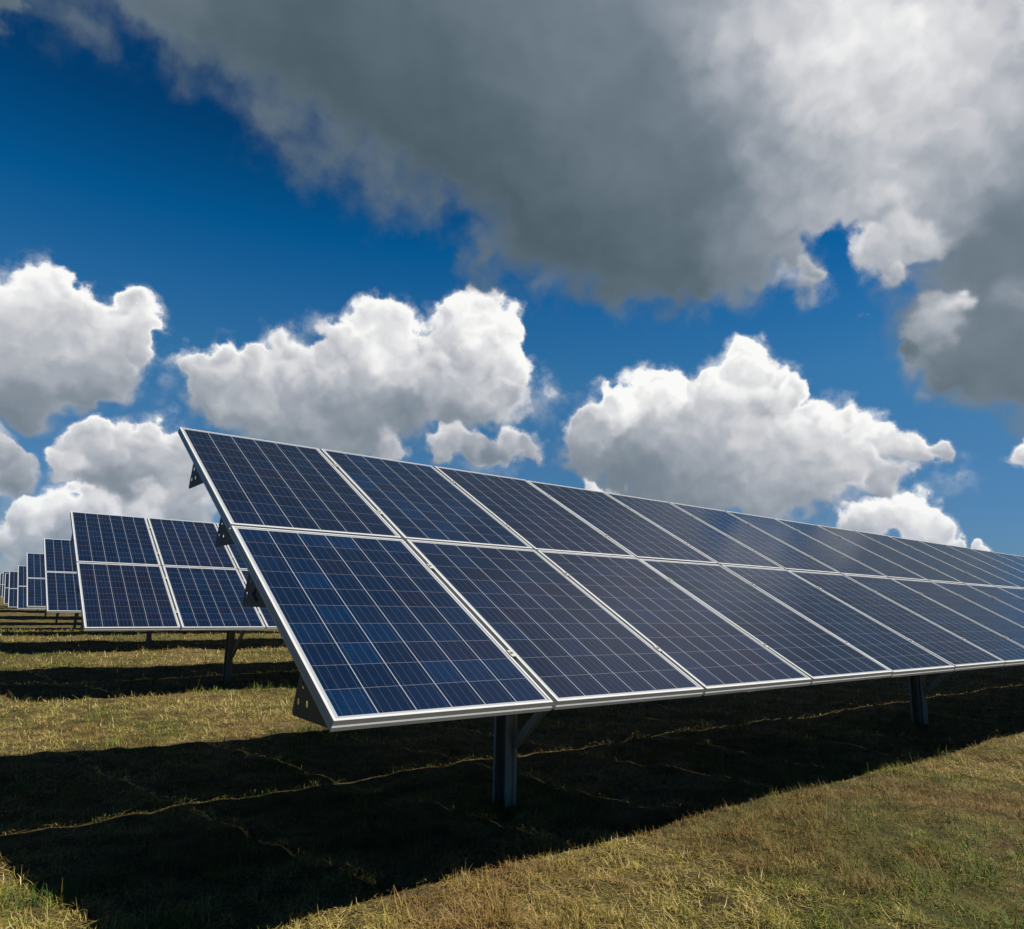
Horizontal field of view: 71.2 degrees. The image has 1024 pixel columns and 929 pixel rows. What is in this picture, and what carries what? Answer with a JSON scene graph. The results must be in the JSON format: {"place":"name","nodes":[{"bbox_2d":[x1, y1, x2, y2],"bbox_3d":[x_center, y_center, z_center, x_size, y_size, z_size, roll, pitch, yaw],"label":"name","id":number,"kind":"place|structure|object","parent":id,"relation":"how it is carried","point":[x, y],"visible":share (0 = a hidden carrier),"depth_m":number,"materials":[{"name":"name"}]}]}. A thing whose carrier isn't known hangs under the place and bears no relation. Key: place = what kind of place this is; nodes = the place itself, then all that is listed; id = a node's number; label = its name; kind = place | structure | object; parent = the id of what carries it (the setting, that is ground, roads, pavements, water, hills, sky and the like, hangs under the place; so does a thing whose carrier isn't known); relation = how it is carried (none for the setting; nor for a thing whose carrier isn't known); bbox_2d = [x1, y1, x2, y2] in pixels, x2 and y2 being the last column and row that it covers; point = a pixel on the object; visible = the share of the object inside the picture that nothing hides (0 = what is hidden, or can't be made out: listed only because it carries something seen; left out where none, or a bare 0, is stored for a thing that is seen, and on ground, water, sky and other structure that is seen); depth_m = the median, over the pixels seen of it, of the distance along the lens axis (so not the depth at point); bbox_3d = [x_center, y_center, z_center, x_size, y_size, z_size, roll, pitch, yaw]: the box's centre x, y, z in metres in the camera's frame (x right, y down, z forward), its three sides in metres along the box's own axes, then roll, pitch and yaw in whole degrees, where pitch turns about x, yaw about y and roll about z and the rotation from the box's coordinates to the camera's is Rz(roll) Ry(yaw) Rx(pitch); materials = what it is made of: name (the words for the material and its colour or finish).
{"place":"outdoors","nodes":[
{"label":"outdoors","id":0,"kind":"place"},
{"bbox_2d":[0,597,1023,928],"bbox_3d":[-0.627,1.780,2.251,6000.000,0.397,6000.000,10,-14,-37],"label":"ground","id":1,"kind":"structure","parent":0,"point":[14,619],"depth_m":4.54,"materials":[{"name":"green plant"}]},
{"bbox_2d":[0,573,2,596],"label":"solar array","id":2,"kind":"object","parent":1,"relation":"on","point":[1,577],"visible":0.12,"depth_m":48.06,"materials":[{"name":"glass"}]},
{"bbox_2d":[2,572,37,611],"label":"solar array","id":3,"kind":"object","parent":1,"relation":"on","point":[3,583],"visible":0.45,"depth_m":42.45,"materials":[{"name":"glass"}]},
{"bbox_2d":[4,573,46,618],"bbox_3d":[-23.653,7.287,38.388,6.053,2.680,2.778,10,-14,-37],"label":"solar array","id":4,"kind":"object","parent":1,"relation":"on","point":[6,587],"visible":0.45,"depth_m":36.81,"materials":[{"name":"glass"}]},
{"bbox_2d":[8,571,58,624],"bbox_3d":[-18.802,6.510,33.543,8.077,2.679,2.779,10,-14,-37],"label":"solar array","id":5,"kind":"object","parent":1,"relation":"on","point":[12,596],"visible":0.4,"depth_m":31.31,"materials":[{"name":"glass"}]},
{"bbox_2d":[17,566,78,629],"bbox_3d":[-14.637,5.476,28.074,8.077,2.680,2.779,10,-14,-37],"label":"solar array","id":6,"kind":"object","parent":1,"relation":"on","point":[21,590],"visible":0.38,"depth_m":25.75,"materials":[{"name":"glass"}]},
{"bbox_2d":[26,553,99,633],"bbox_3d":[-10.564,4.311,22.556,8.077,2.679,2.779,10,-14,-37],"label":"solar array","id":7,"kind":"object","parent":1,"relation":"on","point":[35,586],"visible":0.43,"depth_m":20.23,"materials":[{"name":"glass"}]},
{"bbox_2d":[43,538,174,647],"bbox_3d":[-5.673,3.445,17.694,10.100,2.679,2.779,10,-14,-37],"label":"solar array","id":8,"kind":"object","parent":1,"relation":"on","point":[61,580],"visible":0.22,"depth_m":14.81,"materials":[{"name":"glass"}]},
{"bbox_2d":[70,511,277,683],"bbox_3d":[-0.771,2.606,12.627,12.127,2.680,2.780,10,-14,-37],"label":"solar array","id":9,"kind":"object","parent":1,"relation":"on","point":[123,579],"visible":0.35,"depth_m":9.44,"materials":[{"name":"glass"}]},
{"bbox_2d":[178,427,1023,808],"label":"solar array","id":10,"kind":"object","parent":1,"relation":"on","point":[388,593],"visible":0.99,"depth_m":4.45,"materials":[{"name":"glass"}]},
{"bbox_2d":[0,0,1023,572],"label":"sky","id":11,"kind":"structure","parent":0,"point":[765,258],"materials":[{"name":"blue"}]}
]}

